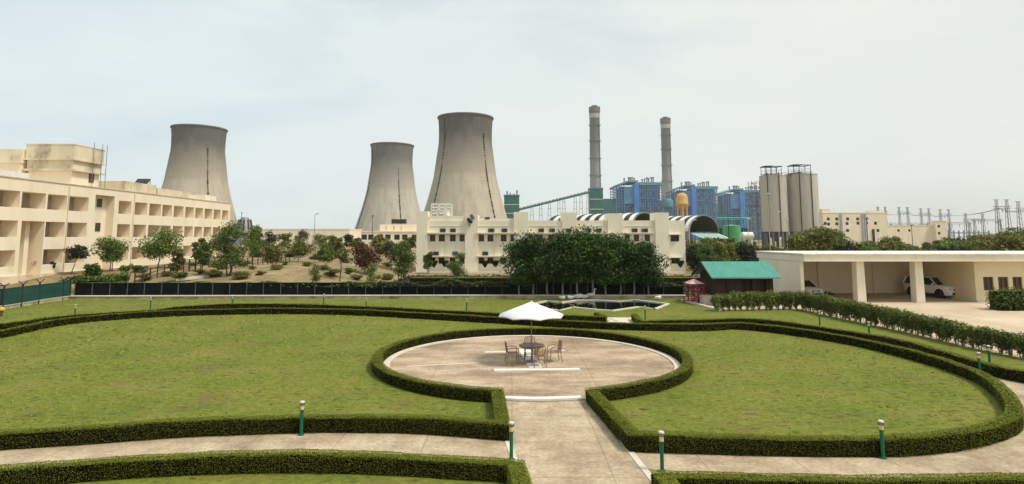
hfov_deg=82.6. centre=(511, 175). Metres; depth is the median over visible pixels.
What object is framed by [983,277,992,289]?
window
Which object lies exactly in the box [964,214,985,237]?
gantry
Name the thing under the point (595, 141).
chimney
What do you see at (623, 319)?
footpath
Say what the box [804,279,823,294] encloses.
parked car
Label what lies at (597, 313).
clipped hedge
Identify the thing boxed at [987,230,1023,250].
scrub tree
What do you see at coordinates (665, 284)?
creeper
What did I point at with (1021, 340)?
hedge shrub
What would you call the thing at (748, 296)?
hedge shrub
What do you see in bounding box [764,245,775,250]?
scrub tree
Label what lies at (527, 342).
patio chair
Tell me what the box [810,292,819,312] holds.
hedge shrub
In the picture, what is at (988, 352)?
bollard lamp
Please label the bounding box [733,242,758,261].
scrub tree
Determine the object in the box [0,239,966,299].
ground
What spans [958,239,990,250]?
scrub tree
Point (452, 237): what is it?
window
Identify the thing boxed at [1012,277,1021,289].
window
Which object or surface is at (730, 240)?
scrub tree
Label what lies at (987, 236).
scrub tree
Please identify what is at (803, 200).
silo
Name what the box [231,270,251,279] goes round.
scrub bush
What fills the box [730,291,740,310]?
hedge shrub
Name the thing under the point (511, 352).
patio chair
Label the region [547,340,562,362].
patio chair
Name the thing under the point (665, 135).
chimney
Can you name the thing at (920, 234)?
substation building
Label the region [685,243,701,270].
scrub tree
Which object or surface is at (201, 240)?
garden tree
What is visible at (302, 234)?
garden tree
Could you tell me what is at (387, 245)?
garden tree
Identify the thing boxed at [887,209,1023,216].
power lines
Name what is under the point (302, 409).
bollard lamp
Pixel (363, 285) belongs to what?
creeper
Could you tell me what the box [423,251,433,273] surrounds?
garden tree
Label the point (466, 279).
tall hedge
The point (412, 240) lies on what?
garden tree
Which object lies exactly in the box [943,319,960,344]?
hedge shrub
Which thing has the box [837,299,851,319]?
hedge shrub
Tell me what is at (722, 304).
hedge shrub
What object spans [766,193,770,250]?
light pole
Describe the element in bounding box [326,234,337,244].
garden tree
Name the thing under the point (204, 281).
creeper
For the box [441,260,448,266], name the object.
topiary
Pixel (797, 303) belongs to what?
hedge shrub
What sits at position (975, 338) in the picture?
hedge shrub
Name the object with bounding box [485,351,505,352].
paving strip
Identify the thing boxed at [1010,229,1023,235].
scrub tree
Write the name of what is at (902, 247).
scrub tree
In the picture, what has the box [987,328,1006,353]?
hedge shrub
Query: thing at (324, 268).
scrub bush
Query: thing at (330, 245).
garden tree
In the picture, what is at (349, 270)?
scrub bush
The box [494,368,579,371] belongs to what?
paving strip
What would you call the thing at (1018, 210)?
gantry
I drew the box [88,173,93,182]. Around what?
window
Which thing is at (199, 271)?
scrub bush
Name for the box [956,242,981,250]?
scrub tree
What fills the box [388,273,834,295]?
ground cover
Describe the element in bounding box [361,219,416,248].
office building
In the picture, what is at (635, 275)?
ficus tree
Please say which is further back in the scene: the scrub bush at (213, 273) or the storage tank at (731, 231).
the storage tank at (731, 231)
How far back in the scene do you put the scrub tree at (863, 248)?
69.86 m
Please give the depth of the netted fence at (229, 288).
51.77 m
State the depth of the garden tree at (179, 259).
68.68 m
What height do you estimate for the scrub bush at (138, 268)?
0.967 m
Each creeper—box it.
[56,273,118,282]
[99,280,249,282]
[260,281,379,287]
[379,278,509,287]
[639,281,699,287]
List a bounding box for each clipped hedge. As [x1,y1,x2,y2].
[0,303,606,483]
[0,307,1023,457]
[593,312,607,321]
[631,313,642,322]
[639,317,1023,483]
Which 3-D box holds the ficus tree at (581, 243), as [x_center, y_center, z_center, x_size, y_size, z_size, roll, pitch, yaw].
[5.881,7.671,51.787,4.598,6.895,4.766,3,-7,-27]
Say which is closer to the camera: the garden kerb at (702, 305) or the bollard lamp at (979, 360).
the bollard lamp at (979, 360)
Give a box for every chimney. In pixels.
[589,105,601,187]
[660,117,672,198]
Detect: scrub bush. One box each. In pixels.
[132,265,148,272]
[136,273,153,280]
[161,271,172,275]
[170,272,188,278]
[193,269,205,273]
[201,269,224,277]
[208,262,228,269]
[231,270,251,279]
[237,261,250,265]
[248,249,265,256]
[255,271,267,274]
[270,264,283,269]
[281,250,296,256]
[301,262,310,266]
[308,254,318,259]
[319,264,330,270]
[323,268,340,276]
[338,257,351,262]
[342,267,356,273]
[350,274,362,279]
[380,273,393,279]
[381,262,392,266]
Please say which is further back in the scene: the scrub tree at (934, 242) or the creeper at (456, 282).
the scrub tree at (934, 242)
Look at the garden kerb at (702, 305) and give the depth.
45.38 m
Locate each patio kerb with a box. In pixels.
[384,335,680,369]
[505,395,582,401]
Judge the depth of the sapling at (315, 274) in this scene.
61.47 m
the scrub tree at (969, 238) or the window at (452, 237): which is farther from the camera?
the scrub tree at (969, 238)
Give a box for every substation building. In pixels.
[818,209,887,244]
[887,225,933,247]
[931,221,947,240]
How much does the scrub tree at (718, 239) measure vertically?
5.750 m
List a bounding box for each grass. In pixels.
[2,298,614,320]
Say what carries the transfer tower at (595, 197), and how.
on the ground at (293, 270)
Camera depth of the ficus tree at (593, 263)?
50.86 m
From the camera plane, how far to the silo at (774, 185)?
324.86 m
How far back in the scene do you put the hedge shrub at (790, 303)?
43.31 m
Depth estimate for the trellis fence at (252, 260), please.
86.69 m
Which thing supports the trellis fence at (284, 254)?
on the ground at (293, 270)
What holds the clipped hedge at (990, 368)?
on the lawn at (677, 309)
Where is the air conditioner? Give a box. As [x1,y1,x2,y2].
[482,251,487,255]
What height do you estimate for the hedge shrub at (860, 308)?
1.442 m
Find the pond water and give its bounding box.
[539,300,663,309]
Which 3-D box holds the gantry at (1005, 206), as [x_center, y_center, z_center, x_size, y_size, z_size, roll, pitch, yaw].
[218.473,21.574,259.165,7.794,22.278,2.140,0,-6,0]
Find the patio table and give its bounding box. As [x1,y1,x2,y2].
[519,343,544,363]
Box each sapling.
[308,262,323,281]
[362,262,379,281]
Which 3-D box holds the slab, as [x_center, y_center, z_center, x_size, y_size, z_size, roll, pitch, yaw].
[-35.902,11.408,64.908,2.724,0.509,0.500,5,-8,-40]
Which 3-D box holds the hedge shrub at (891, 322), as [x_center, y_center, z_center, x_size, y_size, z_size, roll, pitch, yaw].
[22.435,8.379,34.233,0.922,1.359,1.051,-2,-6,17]
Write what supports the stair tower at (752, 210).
on the ground at (293, 270)
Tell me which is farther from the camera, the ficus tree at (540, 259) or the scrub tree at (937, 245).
the scrub tree at (937, 245)
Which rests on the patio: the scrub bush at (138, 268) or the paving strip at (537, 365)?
the paving strip at (537, 365)
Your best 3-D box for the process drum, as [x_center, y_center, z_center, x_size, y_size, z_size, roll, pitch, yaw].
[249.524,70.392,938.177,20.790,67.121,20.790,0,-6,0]
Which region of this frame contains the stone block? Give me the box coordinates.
[695,293,711,304]
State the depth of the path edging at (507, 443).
14.86 m
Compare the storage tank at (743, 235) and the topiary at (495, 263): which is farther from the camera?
the storage tank at (743, 235)
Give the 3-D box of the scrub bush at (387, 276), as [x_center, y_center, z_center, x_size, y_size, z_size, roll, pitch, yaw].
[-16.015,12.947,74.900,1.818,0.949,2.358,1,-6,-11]
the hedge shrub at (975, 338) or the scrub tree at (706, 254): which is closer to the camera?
the hedge shrub at (975, 338)
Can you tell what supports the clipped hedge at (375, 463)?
on the lawn at (278, 478)
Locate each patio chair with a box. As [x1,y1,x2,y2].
[504,341,519,363]
[523,336,535,354]
[532,345,546,367]
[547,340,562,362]
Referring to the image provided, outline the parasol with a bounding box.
[499,301,563,362]
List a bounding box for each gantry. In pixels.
[896,207,909,224]
[918,208,931,224]
[937,209,952,235]
[947,222,972,237]
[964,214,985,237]
[972,218,1002,234]
[992,199,1011,232]
[1014,201,1023,231]
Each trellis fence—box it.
[134,260,195,282]
[181,257,242,270]
[247,254,289,265]
[260,248,315,258]
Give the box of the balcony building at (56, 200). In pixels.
[0,142,230,284]
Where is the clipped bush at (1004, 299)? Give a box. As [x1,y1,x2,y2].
[985,286,1023,310]
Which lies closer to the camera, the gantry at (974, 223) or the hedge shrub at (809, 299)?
the hedge shrub at (809, 299)
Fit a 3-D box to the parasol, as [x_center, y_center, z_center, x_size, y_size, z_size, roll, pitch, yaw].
[0.852,6.752,25.352,2.834,2.610,2.834,0,-6,0]
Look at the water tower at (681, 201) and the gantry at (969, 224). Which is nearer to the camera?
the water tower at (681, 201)
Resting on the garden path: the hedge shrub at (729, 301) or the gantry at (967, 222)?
the hedge shrub at (729, 301)
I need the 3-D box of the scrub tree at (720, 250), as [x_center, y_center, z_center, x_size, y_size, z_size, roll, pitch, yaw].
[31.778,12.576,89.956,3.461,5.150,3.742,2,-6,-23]
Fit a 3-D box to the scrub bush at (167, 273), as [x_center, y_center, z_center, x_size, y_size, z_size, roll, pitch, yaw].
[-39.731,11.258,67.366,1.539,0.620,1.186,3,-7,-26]
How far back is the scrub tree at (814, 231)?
78.59 m
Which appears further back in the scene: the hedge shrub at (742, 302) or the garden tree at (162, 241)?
the garden tree at (162, 241)
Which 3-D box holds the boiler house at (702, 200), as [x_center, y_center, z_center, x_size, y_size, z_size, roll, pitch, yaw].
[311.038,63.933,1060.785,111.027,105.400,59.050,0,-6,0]
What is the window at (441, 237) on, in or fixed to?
in the office building at (476, 238)
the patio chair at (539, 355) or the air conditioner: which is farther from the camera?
the air conditioner
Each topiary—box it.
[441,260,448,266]
[480,260,488,266]
[491,261,498,266]
[676,260,683,267]
[688,260,696,268]
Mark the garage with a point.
(879, 276)
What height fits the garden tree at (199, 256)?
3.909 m
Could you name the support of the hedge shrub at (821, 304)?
on the garden path
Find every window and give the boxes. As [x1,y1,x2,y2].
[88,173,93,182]
[95,223,100,230]
[97,199,101,206]
[394,235,399,239]
[430,235,434,241]
[439,235,444,241]
[450,235,455,241]
[460,235,464,241]
[479,235,483,241]
[487,235,492,241]
[487,257,492,263]
[501,235,506,241]
[634,235,638,241]
[671,235,678,241]
[671,258,679,263]
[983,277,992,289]
[998,277,1007,289]
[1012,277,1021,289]
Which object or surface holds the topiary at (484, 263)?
on the ground at (293, 270)
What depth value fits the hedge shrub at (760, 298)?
43.07 m
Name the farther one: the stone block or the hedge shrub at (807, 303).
the stone block
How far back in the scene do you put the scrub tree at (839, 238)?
111.33 m
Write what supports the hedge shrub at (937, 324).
on the garden path
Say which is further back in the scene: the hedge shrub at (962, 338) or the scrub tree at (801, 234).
the scrub tree at (801, 234)
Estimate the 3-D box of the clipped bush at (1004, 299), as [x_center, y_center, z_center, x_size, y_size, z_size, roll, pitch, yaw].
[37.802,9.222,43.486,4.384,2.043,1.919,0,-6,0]
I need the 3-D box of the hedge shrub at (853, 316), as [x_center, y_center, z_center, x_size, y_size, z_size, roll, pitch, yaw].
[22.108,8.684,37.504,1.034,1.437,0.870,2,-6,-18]
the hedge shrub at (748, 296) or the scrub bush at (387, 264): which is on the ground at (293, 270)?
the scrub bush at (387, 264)
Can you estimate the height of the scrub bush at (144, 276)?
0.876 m
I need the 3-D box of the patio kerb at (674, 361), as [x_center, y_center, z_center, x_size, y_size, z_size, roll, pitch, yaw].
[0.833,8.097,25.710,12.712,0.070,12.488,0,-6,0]
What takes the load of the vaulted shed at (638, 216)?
on the ground at (293, 270)
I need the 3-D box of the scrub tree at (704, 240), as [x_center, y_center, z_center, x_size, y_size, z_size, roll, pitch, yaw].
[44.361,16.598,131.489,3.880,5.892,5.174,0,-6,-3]
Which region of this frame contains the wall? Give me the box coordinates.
[0,295,685,308]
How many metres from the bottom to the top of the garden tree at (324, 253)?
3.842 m
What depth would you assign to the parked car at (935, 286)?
52.51 m
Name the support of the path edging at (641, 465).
on the garden path
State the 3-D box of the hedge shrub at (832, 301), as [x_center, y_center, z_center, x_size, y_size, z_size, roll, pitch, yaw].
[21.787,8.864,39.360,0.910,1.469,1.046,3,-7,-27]
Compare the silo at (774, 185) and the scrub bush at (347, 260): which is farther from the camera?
the silo at (774, 185)
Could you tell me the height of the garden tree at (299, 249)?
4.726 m
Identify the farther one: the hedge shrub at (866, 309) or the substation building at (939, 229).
the substation building at (939, 229)
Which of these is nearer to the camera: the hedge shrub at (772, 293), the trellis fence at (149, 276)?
the hedge shrub at (772, 293)
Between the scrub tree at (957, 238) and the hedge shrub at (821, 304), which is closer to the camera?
the hedge shrub at (821, 304)
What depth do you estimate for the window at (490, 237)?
90.65 m
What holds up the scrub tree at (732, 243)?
on the ground at (293, 270)
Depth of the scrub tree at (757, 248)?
98.44 m
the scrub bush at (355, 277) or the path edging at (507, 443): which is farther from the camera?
the scrub bush at (355, 277)
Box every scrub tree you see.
[685,239,696,249]
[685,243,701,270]
[694,242,720,263]
[698,236,711,243]
[706,237,731,257]
[711,241,731,261]
[724,243,736,261]
[725,237,737,257]
[728,241,737,260]
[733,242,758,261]
[737,240,747,257]
[753,246,763,260]
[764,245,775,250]
[783,234,806,250]
[792,224,839,250]
[798,230,838,244]
[804,228,839,249]
[831,235,844,245]
[831,240,861,250]
[836,230,853,245]
[856,245,875,250]
[857,241,877,248]
[865,247,881,250]
[874,235,895,248]
[877,241,899,250]
[884,239,913,250]
[920,242,931,248]
[930,242,949,250]
[931,240,943,247]
[931,243,964,250]
[938,239,957,247]
[946,237,965,241]
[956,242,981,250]
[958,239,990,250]
[966,234,981,242]
[972,234,994,241]
[972,239,993,250]
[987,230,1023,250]
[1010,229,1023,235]
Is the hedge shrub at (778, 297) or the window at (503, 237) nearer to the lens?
the hedge shrub at (778, 297)
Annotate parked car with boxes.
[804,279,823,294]
[903,274,954,297]
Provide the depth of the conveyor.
791.54 m
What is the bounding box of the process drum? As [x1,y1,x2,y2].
[660,198,672,215]
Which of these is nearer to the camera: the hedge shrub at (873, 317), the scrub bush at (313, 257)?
the hedge shrub at (873, 317)
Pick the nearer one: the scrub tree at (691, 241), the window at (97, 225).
the window at (97, 225)
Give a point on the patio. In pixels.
(600, 363)
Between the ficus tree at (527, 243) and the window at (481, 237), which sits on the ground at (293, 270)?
the ficus tree at (527, 243)
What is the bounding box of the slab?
[175,275,203,280]
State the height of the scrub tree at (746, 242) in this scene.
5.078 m
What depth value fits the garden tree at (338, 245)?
67.73 m
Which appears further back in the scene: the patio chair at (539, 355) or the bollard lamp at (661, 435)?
the patio chair at (539, 355)
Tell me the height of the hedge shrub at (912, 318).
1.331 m
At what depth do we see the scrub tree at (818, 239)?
64.96 m
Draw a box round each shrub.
[117,263,133,281]
[709,294,722,310]
[719,293,726,310]
[724,294,734,310]
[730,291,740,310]
[737,291,745,310]
[743,291,752,310]
[749,291,757,310]
[753,291,763,309]
[761,291,772,309]
[765,289,776,309]
[773,291,781,309]
[778,290,788,309]
[784,290,794,309]
[790,291,800,309]
[798,290,810,310]
[801,292,810,310]
[805,291,815,311]
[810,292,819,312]
[814,294,822,313]
[816,294,827,314]
[821,294,833,315]
[822,295,833,315]
[826,296,839,317]
[832,298,843,318]
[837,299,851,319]
[839,299,851,320]
[846,300,857,321]
[849,300,862,322]
[856,301,868,323]
[862,303,874,324]
[866,305,879,325]
[873,304,884,326]
[879,306,890,327]
[886,307,898,329]
[889,307,900,330]
[897,308,908,331]
[899,311,912,333]
[906,311,920,334]
[914,313,925,335]
[917,314,934,337]
[927,315,940,339]
[933,316,946,340]
[939,318,956,341]
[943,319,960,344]
[952,321,970,345]
[959,323,977,347]
[972,325,985,349]
[976,325,993,349]
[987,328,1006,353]
[995,330,1015,355]
[1006,332,1023,357]
[1018,333,1023,347]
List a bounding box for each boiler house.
[603,177,662,213]
[664,181,718,239]
[714,185,761,239]
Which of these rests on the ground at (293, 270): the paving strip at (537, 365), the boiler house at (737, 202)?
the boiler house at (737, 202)
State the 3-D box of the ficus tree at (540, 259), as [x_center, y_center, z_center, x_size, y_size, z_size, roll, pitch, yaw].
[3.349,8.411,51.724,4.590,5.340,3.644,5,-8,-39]
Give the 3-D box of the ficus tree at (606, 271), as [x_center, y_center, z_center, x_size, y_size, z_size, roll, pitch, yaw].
[8.244,7.919,51.695,4.327,6.341,4.173,-3,-7,29]
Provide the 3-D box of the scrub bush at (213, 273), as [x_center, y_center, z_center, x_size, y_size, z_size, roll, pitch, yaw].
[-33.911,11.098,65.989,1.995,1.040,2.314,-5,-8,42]
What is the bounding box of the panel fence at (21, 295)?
[0,276,75,306]
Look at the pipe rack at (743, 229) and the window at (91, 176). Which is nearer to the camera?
the window at (91, 176)
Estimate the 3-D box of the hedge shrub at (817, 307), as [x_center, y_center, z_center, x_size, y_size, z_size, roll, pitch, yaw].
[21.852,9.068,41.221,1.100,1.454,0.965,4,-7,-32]
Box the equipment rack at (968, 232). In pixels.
[948,230,989,238]
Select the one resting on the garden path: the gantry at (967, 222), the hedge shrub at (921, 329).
the hedge shrub at (921, 329)
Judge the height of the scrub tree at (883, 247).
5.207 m
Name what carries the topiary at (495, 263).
on the ground at (293, 270)
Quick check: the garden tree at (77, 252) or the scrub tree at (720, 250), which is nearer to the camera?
the garden tree at (77, 252)
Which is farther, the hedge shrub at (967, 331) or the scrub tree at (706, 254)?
the scrub tree at (706, 254)
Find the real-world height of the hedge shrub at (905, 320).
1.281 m
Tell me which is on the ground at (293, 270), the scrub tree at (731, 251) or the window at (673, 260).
the scrub tree at (731, 251)
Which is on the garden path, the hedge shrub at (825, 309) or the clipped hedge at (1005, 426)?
the hedge shrub at (825, 309)
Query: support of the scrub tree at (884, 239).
on the ground at (293, 270)
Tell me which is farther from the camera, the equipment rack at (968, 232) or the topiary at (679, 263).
the equipment rack at (968, 232)
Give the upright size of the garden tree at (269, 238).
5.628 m
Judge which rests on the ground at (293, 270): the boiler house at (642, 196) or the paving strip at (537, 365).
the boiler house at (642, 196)
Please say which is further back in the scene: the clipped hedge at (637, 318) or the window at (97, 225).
the window at (97, 225)
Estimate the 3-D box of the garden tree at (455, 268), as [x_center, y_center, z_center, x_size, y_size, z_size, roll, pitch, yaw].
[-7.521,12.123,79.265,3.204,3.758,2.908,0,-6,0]
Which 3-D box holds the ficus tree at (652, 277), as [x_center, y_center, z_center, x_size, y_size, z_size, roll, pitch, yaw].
[12.260,8.289,51.754,3.657,5.558,3.792,-4,-7,34]
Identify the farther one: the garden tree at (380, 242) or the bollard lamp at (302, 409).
the garden tree at (380, 242)
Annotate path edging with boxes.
[505,441,516,461]
[625,449,651,481]
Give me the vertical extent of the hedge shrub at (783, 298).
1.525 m
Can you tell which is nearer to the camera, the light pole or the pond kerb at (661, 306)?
the pond kerb at (661, 306)
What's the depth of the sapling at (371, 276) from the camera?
63.87 m
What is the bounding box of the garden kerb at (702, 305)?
[681,299,720,310]
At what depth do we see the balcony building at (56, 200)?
73.62 m
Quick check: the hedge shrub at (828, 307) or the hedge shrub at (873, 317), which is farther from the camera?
the hedge shrub at (828, 307)
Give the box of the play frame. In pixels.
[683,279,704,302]
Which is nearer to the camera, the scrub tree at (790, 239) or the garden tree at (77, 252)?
the garden tree at (77, 252)
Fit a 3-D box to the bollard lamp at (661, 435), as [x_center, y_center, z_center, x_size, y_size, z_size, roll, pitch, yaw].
[3.479,6.414,13.543,0.170,0.933,0.166,-2,-6,16]
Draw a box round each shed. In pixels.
[233,217,252,243]
[550,212,649,219]
[669,215,727,246]
[692,261,781,305]
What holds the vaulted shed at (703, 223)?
on the ground at (293, 270)
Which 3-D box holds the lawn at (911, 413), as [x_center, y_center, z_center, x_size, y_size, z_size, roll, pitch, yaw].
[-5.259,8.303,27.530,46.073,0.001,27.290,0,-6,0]
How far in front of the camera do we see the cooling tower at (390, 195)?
817.76 m
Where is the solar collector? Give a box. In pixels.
[135,179,144,183]
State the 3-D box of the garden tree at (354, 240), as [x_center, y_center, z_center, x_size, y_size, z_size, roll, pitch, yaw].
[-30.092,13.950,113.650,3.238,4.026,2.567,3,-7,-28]
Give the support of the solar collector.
on the balcony building at (56, 200)
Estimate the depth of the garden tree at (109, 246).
71.71 m
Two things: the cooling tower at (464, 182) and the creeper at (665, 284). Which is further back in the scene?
the cooling tower at (464, 182)
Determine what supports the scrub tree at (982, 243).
on the ground at (293, 270)
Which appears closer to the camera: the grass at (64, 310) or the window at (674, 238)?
the grass at (64, 310)
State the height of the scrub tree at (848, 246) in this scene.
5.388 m
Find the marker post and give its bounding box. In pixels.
[0,307,4,316]
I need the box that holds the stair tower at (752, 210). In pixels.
[748,181,761,245]
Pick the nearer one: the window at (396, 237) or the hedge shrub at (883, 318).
the hedge shrub at (883, 318)
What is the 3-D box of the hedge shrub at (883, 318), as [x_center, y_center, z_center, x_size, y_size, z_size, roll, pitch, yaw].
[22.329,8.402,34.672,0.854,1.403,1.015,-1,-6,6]
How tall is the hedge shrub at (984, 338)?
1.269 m
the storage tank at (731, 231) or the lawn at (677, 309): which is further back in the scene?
the storage tank at (731, 231)
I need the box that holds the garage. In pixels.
[755,251,1023,302]
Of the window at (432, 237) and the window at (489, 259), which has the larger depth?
the window at (432, 237)
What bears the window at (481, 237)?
in the office building at (476, 238)
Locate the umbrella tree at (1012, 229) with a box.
[985,227,1023,235]
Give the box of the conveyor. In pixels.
[519,190,590,219]
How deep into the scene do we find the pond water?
46.70 m
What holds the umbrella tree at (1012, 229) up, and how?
on the ground at (293, 270)
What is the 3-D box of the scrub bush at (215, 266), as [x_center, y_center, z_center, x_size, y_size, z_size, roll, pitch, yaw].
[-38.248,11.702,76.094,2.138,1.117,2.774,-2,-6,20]
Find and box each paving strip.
[412,362,478,365]
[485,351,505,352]
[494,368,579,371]
[519,349,541,367]
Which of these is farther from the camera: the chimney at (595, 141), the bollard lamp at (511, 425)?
the chimney at (595, 141)
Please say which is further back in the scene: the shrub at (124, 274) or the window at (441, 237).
the window at (441, 237)
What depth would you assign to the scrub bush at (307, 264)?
82.41 m
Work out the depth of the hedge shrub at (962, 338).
29.05 m
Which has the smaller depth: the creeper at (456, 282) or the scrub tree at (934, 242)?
the creeper at (456, 282)
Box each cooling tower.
[161,124,237,231]
[355,142,419,230]
[424,112,506,217]
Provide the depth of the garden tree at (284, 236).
163.88 m
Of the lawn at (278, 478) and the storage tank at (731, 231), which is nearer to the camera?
the lawn at (278, 478)
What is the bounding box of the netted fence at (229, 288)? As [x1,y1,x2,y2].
[74,282,683,294]
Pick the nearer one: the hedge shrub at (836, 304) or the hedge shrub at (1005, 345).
the hedge shrub at (1005, 345)
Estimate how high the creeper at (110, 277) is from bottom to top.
1.103 m
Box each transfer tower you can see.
[504,190,519,217]
[588,183,603,213]
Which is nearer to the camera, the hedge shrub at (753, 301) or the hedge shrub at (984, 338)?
the hedge shrub at (984, 338)
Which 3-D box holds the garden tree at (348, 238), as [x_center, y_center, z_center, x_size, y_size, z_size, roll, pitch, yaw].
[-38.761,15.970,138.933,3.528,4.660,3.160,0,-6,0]
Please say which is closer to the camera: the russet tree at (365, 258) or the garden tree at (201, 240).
the russet tree at (365, 258)
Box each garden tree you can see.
[62,244,90,273]
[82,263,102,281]
[87,235,131,270]
[134,225,186,265]
[166,248,185,272]
[190,241,213,268]
[191,238,210,254]
[206,218,256,275]
[240,224,265,262]
[250,233,267,247]
[261,241,284,267]
[263,230,280,244]
[278,232,291,245]
[282,235,317,260]
[294,228,311,243]
[310,233,327,246]
[315,241,337,265]
[324,240,338,251]
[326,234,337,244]
[332,237,349,280]
[342,234,353,246]
[349,237,364,246]
[369,234,389,257]
[380,240,405,269]
[390,239,416,279]
[400,236,415,249]
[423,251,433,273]
[445,251,467,275]
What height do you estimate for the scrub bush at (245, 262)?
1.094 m
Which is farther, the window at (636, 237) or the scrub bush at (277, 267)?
the window at (636, 237)
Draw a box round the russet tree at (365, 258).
[349,241,382,273]
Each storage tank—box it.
[722,220,740,241]
[740,232,753,244]
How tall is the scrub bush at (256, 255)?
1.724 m
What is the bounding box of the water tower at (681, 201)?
[676,193,688,244]
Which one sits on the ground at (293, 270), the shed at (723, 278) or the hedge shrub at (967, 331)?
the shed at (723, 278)
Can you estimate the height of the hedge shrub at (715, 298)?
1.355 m
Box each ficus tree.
[496,240,541,294]
[507,230,550,294]
[526,242,566,294]
[544,229,583,294]
[555,224,603,294]
[576,234,618,292]
[587,230,625,294]
[601,233,645,294]
[610,241,654,294]
[627,238,672,294]
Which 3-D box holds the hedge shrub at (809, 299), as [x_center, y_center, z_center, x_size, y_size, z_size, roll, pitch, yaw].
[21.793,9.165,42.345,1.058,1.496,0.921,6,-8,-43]
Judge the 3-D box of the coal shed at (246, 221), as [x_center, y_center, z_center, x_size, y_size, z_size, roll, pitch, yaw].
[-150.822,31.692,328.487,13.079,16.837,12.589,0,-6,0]
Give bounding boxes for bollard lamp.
[298,401,304,435]
[508,421,514,459]
[658,430,665,472]
[877,420,886,459]
[976,352,980,371]
[986,345,990,361]
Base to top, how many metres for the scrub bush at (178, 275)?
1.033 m
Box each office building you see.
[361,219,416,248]
[412,203,691,272]
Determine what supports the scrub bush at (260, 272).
on the ground at (293, 270)
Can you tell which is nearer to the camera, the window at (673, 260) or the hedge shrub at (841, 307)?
the hedge shrub at (841, 307)
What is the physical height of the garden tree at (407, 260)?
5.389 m
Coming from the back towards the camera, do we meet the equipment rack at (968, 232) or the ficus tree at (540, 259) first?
the equipment rack at (968, 232)
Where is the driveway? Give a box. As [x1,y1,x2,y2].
[707,302,1023,355]
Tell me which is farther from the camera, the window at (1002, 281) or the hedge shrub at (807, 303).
the window at (1002, 281)
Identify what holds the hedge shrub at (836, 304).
on the garden path
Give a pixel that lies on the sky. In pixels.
(914, 104)
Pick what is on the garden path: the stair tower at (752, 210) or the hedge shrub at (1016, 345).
the hedge shrub at (1016, 345)
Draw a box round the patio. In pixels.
[383,337,673,400]
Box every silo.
[759,166,788,246]
[786,164,818,235]
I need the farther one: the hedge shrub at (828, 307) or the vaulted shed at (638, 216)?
the vaulted shed at (638, 216)
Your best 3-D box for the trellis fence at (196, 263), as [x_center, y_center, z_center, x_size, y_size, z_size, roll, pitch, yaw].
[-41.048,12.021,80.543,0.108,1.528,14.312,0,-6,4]
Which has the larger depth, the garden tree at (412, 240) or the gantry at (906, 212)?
the gantry at (906, 212)
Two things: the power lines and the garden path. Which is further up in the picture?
the power lines
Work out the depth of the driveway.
41.36 m
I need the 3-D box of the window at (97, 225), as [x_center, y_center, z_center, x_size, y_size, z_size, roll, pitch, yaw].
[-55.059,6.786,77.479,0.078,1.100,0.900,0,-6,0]
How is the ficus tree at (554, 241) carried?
on the ground at (293, 270)
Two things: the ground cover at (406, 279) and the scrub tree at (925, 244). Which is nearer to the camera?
the ground cover at (406, 279)
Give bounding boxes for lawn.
[0,299,610,483]
[0,314,1003,437]
[596,299,1023,369]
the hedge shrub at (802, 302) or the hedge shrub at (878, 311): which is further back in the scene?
the hedge shrub at (802, 302)
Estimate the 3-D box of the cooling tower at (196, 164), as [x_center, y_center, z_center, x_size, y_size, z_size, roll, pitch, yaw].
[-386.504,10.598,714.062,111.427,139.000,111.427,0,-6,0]
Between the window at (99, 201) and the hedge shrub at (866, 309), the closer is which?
the hedge shrub at (866, 309)
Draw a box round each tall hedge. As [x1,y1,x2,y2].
[409,277,557,281]
[581,277,699,283]
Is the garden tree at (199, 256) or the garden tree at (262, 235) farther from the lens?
the garden tree at (262, 235)
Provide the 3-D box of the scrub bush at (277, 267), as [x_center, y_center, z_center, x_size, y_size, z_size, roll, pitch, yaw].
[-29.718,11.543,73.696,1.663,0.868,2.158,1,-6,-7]
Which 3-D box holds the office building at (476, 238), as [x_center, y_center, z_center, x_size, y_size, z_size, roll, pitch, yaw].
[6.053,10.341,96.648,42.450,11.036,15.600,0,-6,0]
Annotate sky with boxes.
[0,0,1023,238]
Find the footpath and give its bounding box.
[607,317,632,322]
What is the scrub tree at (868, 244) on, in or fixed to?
on the ground at (293, 270)
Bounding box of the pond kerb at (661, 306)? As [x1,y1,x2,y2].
[536,299,669,310]
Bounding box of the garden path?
[0,309,1023,483]
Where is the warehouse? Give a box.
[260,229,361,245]
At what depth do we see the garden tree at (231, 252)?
66.76 m
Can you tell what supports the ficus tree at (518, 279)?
on the ground at (293, 270)
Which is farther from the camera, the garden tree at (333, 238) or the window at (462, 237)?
the garden tree at (333, 238)
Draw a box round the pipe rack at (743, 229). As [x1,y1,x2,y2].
[711,217,750,240]
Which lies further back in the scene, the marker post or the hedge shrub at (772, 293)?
the hedge shrub at (772, 293)
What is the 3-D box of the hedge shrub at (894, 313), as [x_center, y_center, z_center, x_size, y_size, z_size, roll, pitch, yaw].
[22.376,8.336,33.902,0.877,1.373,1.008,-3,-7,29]
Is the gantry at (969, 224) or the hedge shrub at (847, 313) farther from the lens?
the gantry at (969, 224)
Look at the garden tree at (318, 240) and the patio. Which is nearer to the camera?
the patio
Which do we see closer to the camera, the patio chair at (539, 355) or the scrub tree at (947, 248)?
the patio chair at (539, 355)

